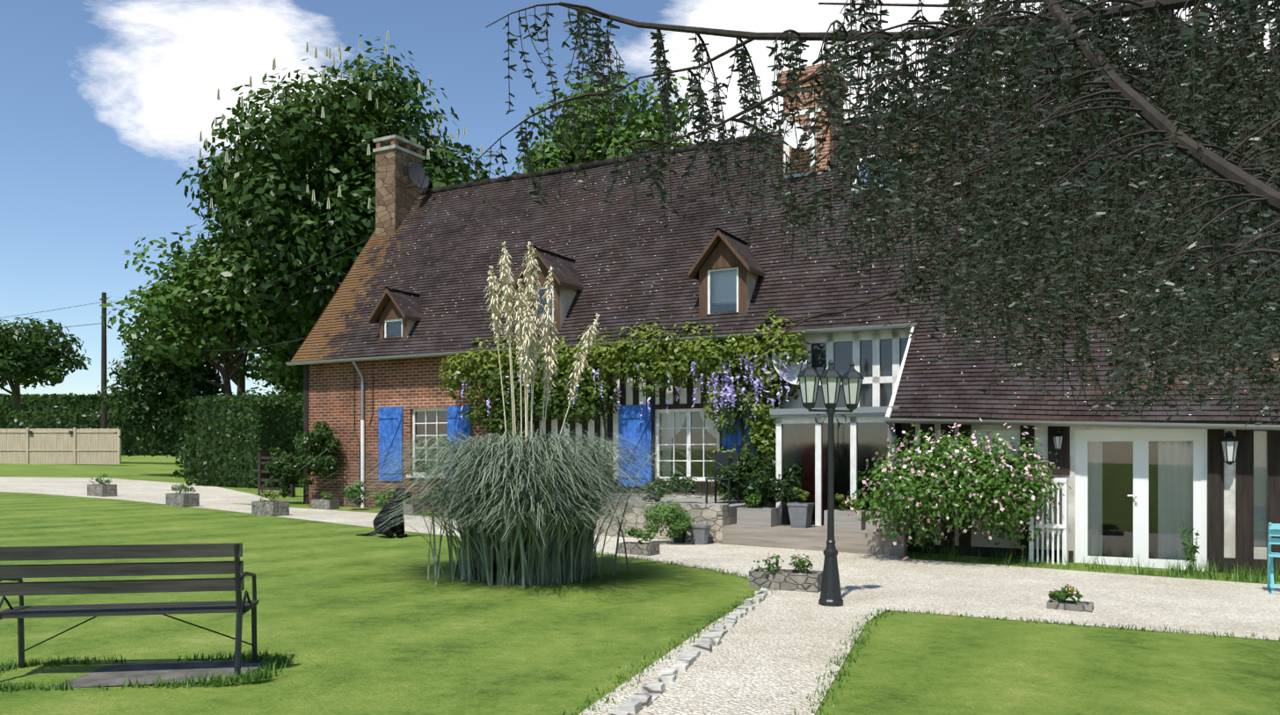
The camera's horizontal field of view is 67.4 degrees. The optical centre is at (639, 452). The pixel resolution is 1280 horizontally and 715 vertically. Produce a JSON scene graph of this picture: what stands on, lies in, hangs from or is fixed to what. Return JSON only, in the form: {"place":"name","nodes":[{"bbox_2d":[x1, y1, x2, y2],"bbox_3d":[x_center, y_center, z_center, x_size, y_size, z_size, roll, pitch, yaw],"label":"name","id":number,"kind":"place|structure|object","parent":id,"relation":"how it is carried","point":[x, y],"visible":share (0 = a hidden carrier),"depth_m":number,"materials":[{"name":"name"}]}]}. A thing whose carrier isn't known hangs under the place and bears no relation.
{"place":"outdoors","nodes":[
{"label":"outdoors","id":0,"kind":"place"},
{"bbox_2d":[262,446,303,498],"bbox_3d":[-9.055,0.506,24.339,1.053,1.317,1.012,0,0,2],"label":"shrub","id":1,"kind":"object","parent":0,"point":[281,462],"visible":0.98,"depth_m":24.19,"materials":[{"name":"green plant"}]},
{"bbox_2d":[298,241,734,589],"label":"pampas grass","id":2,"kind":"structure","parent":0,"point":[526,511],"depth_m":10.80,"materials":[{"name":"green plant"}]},
{"bbox_2d":[0,0,1279,396],"label":"sky","id":3,"kind":"structure","parent":0,"point":[105,105],"materials":[{"name":"blue"}]},
{"bbox_2d":[0,455,1279,714],"bbox_3d":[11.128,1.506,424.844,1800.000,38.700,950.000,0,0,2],"label":"lawn","id":4,"kind":"structure","parent":0,"point":[350,621],"depth_m":7.70,"materials":[{"name":"green plant"}]},
{"bbox_2d":[0,315,91,415],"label":"tree","id":5,"kind":"object","parent":4,"relation":"on","point":[22,361],"visible":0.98,"depth_m":92.84,"materials":[{"name":"green plant"}]},
{"bbox_2d":[0,427,121,464],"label":"fence boards","id":6,"kind":"object","parent":4,"relation":"on","point":[66,446],"visible":0.88,"depth_m":57.94,"materials":[{"name":"beige wood"}]},
{"bbox_2d":[0,408,183,457],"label":"hedge","id":7,"kind":"object","parent":4,"relation":"on","point":[131,446],"visible":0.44,"depth_m":64.48,"materials":[{"name":"green plant"}]},
{"bbox_2d":[0,542,261,688],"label":"garden bench","id":8,"kind":"object","parent":4,"relation":"on","point":[112,674],"visible":0.92,"depth_m":6.06,"materials":[{"name":"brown wood"}]},
{"bbox_2d":[0,392,261,415],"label":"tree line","id":9,"kind":"object","parent":4,"relation":"on","point":[53,403],"visible":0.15,"depth_m":124.78,"materials":[{"name":"green plant"}]},
{"bbox_2d":[0,647,294,691],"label":"grass tufts","id":10,"kind":"object","parent":4,"relation":"on","point":[270,660],"visible":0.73,"depth_m":6.10,"materials":[{"name":"green plant"}]},
{"bbox_2d":[96,324,237,456],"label":"tree","id":11,"kind":"object","parent":4,"relation":"on","point":[173,379],"visible":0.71,"depth_m":40.98,"materials":[{"name":"green plant"}]},
{"bbox_2d":[0,237,370,428],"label":"utility pole","id":12,"kind":"object","parent":4,"relation":"on","point":[104,408],"visible":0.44,"depth_m":62.81,"materials":[{"name":"wood"},{"name":"black cable"}]},
{"bbox_2d":[98,218,329,396],"bbox_3d":[-17.663,-4.487,41.625,9.156,11.237,9.104,0,0,-9],"label":"tree","id":13,"kind":"object","parent":4,"relation":"on","point":[185,309],"visible":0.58,"depth_m":39.10,"materials":[{"name":"green plant"}]},
{"bbox_2d":[134,271,313,395],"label":"tree","id":14,"kind":"object","parent":4,"relation":"on","point":[238,380],"visible":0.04,"depth_m":50.65,"materials":[{"name":"green plant"}]},
{"bbox_2d":[172,391,303,487],"bbox_3d":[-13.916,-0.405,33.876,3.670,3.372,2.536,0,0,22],"label":"clipped hedge","id":15,"kind":"object","parent":4,"relation":"on","point":[232,438],"visible":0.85,"depth_m":33.04,"materials":[{"name":"green plant"}]},
{"bbox_2d":[245,352,303,394],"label":"tree","id":16,"kind":"object","parent":4,"relation":"on","point":[282,385],"visible":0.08,"depth_m":93.83,"materials":[{"name":"green plant"}]},
{"bbox_2d":[257,452,295,497],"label":"gate","id":17,"kind":"structure","parent":4,"relation":"on","point":[260,472],"depth_m":28.09,"materials":[{"name":"brown wood"}]},
{"bbox_2d":[270,353,303,397],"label":"tree","id":18,"kind":"object","parent":4,"relation":"on","point":[294,384],"depth_m":48.83,"materials":[{"name":"green plant"}]},
{"bbox_2d":[311,498,339,509],"bbox_3d":[-7.497,1.226,22.854,0.600,0.220,0.300,0,0,28],"label":"stone planter","id":19,"kind":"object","parent":4,"relation":"on","point":[323,504],"depth_m":22.72,"materials":[{"name":"stone"}]},
{"bbox_2d":[320,492,335,499],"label":"potted plant","id":20,"kind":"object","parent":19,"relation":"in","point":[325,496],"visible":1,"depth_m":22.84,"materials":[{"name":"green plant"}]},
{"bbox_2d":[162,30,519,330],"bbox_3d":[-12.943,-8.987,42.938,15.854,20.384,15.610,0,0,2],"label":"chestnut tree","id":21,"kind":"object","parent":4,"relation":"on","point":[298,190],"visible":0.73,"depth_m":38.78,"materials":[{"name":"green plant"}]},
{"bbox_2d":[343,480,370,505],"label":"shrub","id":22,"kind":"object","parent":4,"relation":"on","point":[350,492],"depth_m":22.59,"materials":[{"name":"green plant"}]},
{"bbox_2d":[356,487,412,538],"bbox_3d":[-4.279,0.998,16.085,0.930,0.833,0.519,0,0,41],"label":"black labrador","id":23,"kind":"object","parent":4,"relation":"on","point":[398,529],"visible":0.77,"depth_m":15.88,"materials":[{"name":"black"}]},
{"bbox_2d":[373,487,410,508],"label":"shrub","id":24,"kind":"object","parent":4,"relation":"on","point":[382,497],"depth_m":22.02,"materials":[{"name":"green plant"}]},
{"bbox_2d":[402,502,421,515],"bbox_3d":[-5.232,1.266,21.576,0.600,0.240,0.300,0,0,28],"label":"stone planter","id":25,"kind":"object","parent":4,"relation":"on","point":[409,506],"depth_m":21.38,"materials":[{"name":"stone"}]},
{"bbox_2d":[402,494,418,502],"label":"shrub","id":26,"kind":"object","parent":25,"relation":"in","point":[403,499],"visible":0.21,"depth_m":21.63,"materials":[{"name":"green plant"}]},
{"bbox_2d":[422,489,447,507],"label":"shrub","id":27,"kind":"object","parent":4,"relation":"on","point":[428,503],"depth_m":21.29,"materials":[{"name":"green plant"}]},
{"bbox_2d":[509,65,705,174],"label":"tree","id":28,"kind":"object","parent":4,"relation":"on","point":[632,130],"visible":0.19,"depth_m":44.51,"materials":[{"name":"green plant"}]},
{"bbox_2d":[0,476,1279,714],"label":"gravel drive","id":29,"kind":"structure","parent":4,"relation":"on","point":[768,652],"depth_m":10.03,"materials":[{"name":"beige gravel"}]},
{"bbox_2d":[87,483,116,496],"bbox_3d":[-14.597,1.022,26.045,0.750,0.320,0.400,0,0,32],"label":"stone planter","id":30,"kind":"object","parent":29,"relation":"on","point":[105,490],"visible":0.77,"depth_m":25.86,"materials":[{"name":"stone"}]},
{"bbox_2d":[89,472,112,484],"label":"potted plant","id":31,"kind":"object","parent":30,"relation":"in","point":[107,481],"visible":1,"depth_m":26.04,"materials":[{"name":"green plant"}]},
{"bbox_2d":[165,492,199,506],"bbox_3d":[-10.806,1.115,22.674,0.700,0.300,0.400,0,0,32],"label":"stone planter","id":32,"kind":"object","parent":29,"relation":"on","point":[182,499],"visible":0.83,"depth_m":22.50,"materials":[{"name":"stone"}]},
{"bbox_2d":[171,481,195,493],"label":"potted plant","id":33,"kind":"object","parent":32,"relation":"in","point":[183,487],"visible":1,"depth_m":22.64,"materials":[{"name":"green plant"}]},
{"bbox_2d":[251,500,289,516],"bbox_3d":[-7.848,1.180,20.385,0.700,0.300,0.400,0,0,32],"label":"stone planter","id":34,"kind":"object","parent":29,"relation":"on","point":[272,507],"visible":0.92,"depth_m":20.21,"materials":[{"name":"stone"}]},
{"bbox_2d":[258,489,281,501],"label":"potted plant","id":35,"kind":"object","parent":34,"relation":"in","point":[270,493],"visible":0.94,"depth_m":20.36,"materials":[{"name":"green plant"}]},
{"bbox_2d":[617,541,659,555],"bbox_3d":[-0.026,1.422,14.214,0.550,0.160,0.320,0,0,29],"label":"stone planter","id":36,"kind":"object","parent":29,"relation":"on","point":[642,549],"visible":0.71,"depth_m":14.08,"materials":[{"name":"stone"}]},
{"bbox_2d":[624,525,654,543],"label":"potted plant","id":37,"kind":"object","parent":36,"relation":"on","point":[634,532],"visible":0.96,"depth_m":14.12,"materials":[{"name":"green plant"}]},
{"bbox_2d":[640,499,694,538],"bbox_3d":[0.462,1.107,15.862,0.909,0.666,0.887,0,0,2],"label":"box ball shrub","id":38,"kind":"object","parent":29,"relation":"on","point":[680,523],"visible":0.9,"depth_m":15.72,"materials":[{"name":"green plant"}]},
{"bbox_2d":[610,587,771,714],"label":"kerb stones","id":39,"kind":"object","parent":29,"relation":"on","point":[645,696],"visible":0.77,"depth_m":6.86,"materials":[{"name":"white stone"}]},
{"bbox_2d":[749,567,822,592],"bbox_3d":[1.657,1.440,10.857,0.780,0.200,0.360,0,0,22],"label":"stone planter","id":40,"kind":"object","parent":29,"relation":"on","point":[789,579],"visible":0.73,"depth_m":10.70,"materials":[{"name":"stone"}]},
{"bbox_2d":[751,546,814,574],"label":"trough plant","id":41,"kind":"object","parent":40,"relation":"in","point":[802,562],"visible":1,"depth_m":10.85,"materials":[{"name":"green plant"}]},
{"bbox_2d":[796,357,864,606],"bbox_3d":[1.935,0.302,9.736,0.761,2.490,0.250,0,0,-26],"label":"lamp post","id":42,"kind":"object","parent":29,"relation":"on","point":[831,378],"visible":1,"depth_m":9.69,"materials":[{"name":"black metal"}]},
{"bbox_2d":[1266,522,1279,594],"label":"folding chair","id":43,"kind":"object","parent":29,"relation":"on","point":[1271,555],"visible":0.94,"depth_m":11.37,"materials":[{"name":"teal metal"}]},
{"bbox_2d":[587,451,916,556],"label":"terrace deck","id":44,"kind":"structure","parent":4,"relation":"on","point":[760,526],"depth_m":15.84,"materials":[{"name":"wood planks"},{"name":"stone"},{"name":"black iron"}]},
{"bbox_2d":[636,470,699,501],"bbox_3d":[0.510,0.632,17.311,1.140,0.602,0.791,0,0,2],"label":"terrace shrub","id":45,"kind":"object","parent":44,"relation":"on","point":[687,483],"visible":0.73,"depth_m":17.23,"materials":[{"name":"green plant"}]},
{"bbox_2d":[742,493,761,508],"bbox_3d":[1.877,0.803,16.057,0.318,0.271,0.388,0,0,2],"label":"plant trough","id":46,"kind":"object","parent":44,"relation":"on","point":[751,503],"visible":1,"depth_m":16.00,"materials":[{"name":"green plant"}]},
{"bbox_2d":[712,448,800,499],"bbox_3d":[2.165,0.414,17.555,1.724,0.992,1.346,0,0,2],"label":"terrace shrub","id":47,"kind":"object","parent":44,"relation":"on","point":[747,470],"visible":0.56,"depth_m":17.33,"materials":[{"name":"green plant"}]},
{"bbox_2d":[741,461,805,507],"bbox_3d":[2.318,0.548,16.383,1.040,0.786,1.104,0,0,30],"label":"terrace shrub","id":48,"kind":"object","parent":44,"relation":"on","point":[762,482],"visible":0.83,"depth_m":16.16,"materials":[{"name":"green plant"}]},
{"bbox_2d":[792,487,809,501],"bbox_3d":[2.667,0.685,15.742,0.251,0.252,0.353,0,0,33],"label":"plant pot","id":49,"kind":"object","parent":44,"relation":"on","point":[803,495],"visible":1,"depth_m":15.68,"materials":[{"name":"green plant"}]},
{"bbox_2d":[835,493,858,509],"bbox_3d":[3.330,0.792,15.407,0.368,0.281,0.333,0,0,31],"label":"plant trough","id":50,"kind":"object","parent":44,"relation":"on","point":[841,498],"visible":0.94,"depth_m":15.38,"materials":[{"name":"green plant"}]},
{"bbox_2d":[740,120,778,136],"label":"tree","id":51,"kind":"object","parent":4,"relation":"on","point":[774,127],"depth_m":50.06,"materials":[{"name":"green plant"}]},
{"bbox_2d":[303,327,1279,575],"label":"house walls","id":52,"kind":"structure","parent":4,"relation":"on","point":[801,438],"depth_m":17.38,"materials":[{"name":"brown brick"}]},
{"bbox_2d":[287,421,342,488],"bbox_3d":[-7.964,0.062,23.622,1.321,1.687,1.074,0,0,2],"label":"climbing shrub","id":53,"kind":"object","parent":52,"relation":"attached to","point":[325,442],"visible":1,"depth_m":23.48,"materials":[{"name":"green plant"}]},
{"bbox_2d":[407,462,437,475],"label":"potted plant","id":54,"kind":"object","parent":52,"relation":"on","point":[417,469],"depth_m":22.53,"materials":[{"name":"green plant"}]},
{"bbox_2d":[437,308,811,504],"bbox_3d":[-0.581,-0.831,19.811,8.635,3.849,1.251,0,0,29],"label":"wisteria vine","id":55,"kind":"object","parent":52,"relation":"attached to","point":[725,385],"visible":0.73,"depth_m":19.15,"materials":[{"name":"green plant"}]},
{"bbox_2d":[290,58,1279,424],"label":"house roof","id":56,"kind":"structure","parent":52,"relation":"on","point":[440,253],"depth_m":20.77,"materials":[{"name":"brown tile"}]},
{"bbox_2d":[368,229,764,340],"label":"house dormers","id":57,"kind":"object","parent":56,"relation":"on","point":[731,276],"visible":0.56,"depth_m":19.21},
{"bbox_2d":[377,226,764,319],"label":"house dormer roofs","id":58,"kind":"structure","parent":57,"relation":"on","point":[564,269],"depth_m":21.30,"materials":[{"name":"brown tile"}]},
{"bbox_2d":[372,62,848,384],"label":"house chimneys","id":59,"kind":"object","parent":56,"relation":"on","point":[402,179],"visible":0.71,"depth_m":26.40,"materials":[{"name":"brown brick"}]},
{"bbox_2d":[285,322,1279,508],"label":"house gutters","id":60,"kind":"object","parent":56,"relation":"attached to","point":[1142,425],"visible":0.73,"depth_m":16.78,"materials":[{"name":"metal"}]},
{"bbox_2d":[418,68,1191,196],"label":"house ridge tiles","id":61,"kind":"object","parent":56,"relation":"on","point":[570,168],"visible":0.15,"depth_m":24.76,"materials":[{"name":"brown tile"}]},
{"bbox_2d":[851,154,901,193],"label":"house roof window","id":62,"kind":"structure","parent":56,"relation":"in","point":[857,191],"depth_m":19.85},
{"bbox_2d":[378,401,1266,570],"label":"house windows","id":63,"kind":"structure","parent":52,"relation":"in","point":[1181,478],"depth_m":14.21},
{"bbox_2d":[889,429,1239,564],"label":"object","id":64,"kind":"object","parent":52,"relation":"attached to","point":[1230,443],"visible":0.75,"depth_m":14.04,"materials":[{"name":"white metal"}]},
{"bbox_2d":[470,0,1279,426],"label":"cedar tree limbs","id":65,"kind":"object","parent":4,"relation":"on","point":[1196,234],"visible":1,"depth_m":5.71,"materials":[{"name":"green plant"}]},
{"bbox_2d":[560,520,1279,714],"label":"grass tufts","id":66,"kind":"object","parent":4,"relation":"on","point":[1193,570],"visible":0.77,"depth_m":12.06,"materials":[{"name":"green plant"}]},
{"bbox_2d":[844,417,1071,559],"bbox_3d":[4.631,0.523,14.130,3.317,2.090,2.719,0,0,2],"label":"flowering bush","id":67,"kind":"object","parent":4,"relation":"on","point":[976,469],"visible":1,"depth_m":13.68,"materials":[{"name":"green plant"}]},
{"bbox_2d":[1046,598,1093,612],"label":"stone planter","id":68,"kind":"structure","parent":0,"point":[1080,606],"depth_m":9.72,"materials":[{"name":"stone"}]},
{"bbox_2d":[1047,583,1083,602],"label":"trough plant","id":69,"kind":"object","parent":68,"relation":"on","point":[1063,595],"visible":1,"depth_m":9.79,"materials":[{"name":"green plant"}]}
]}

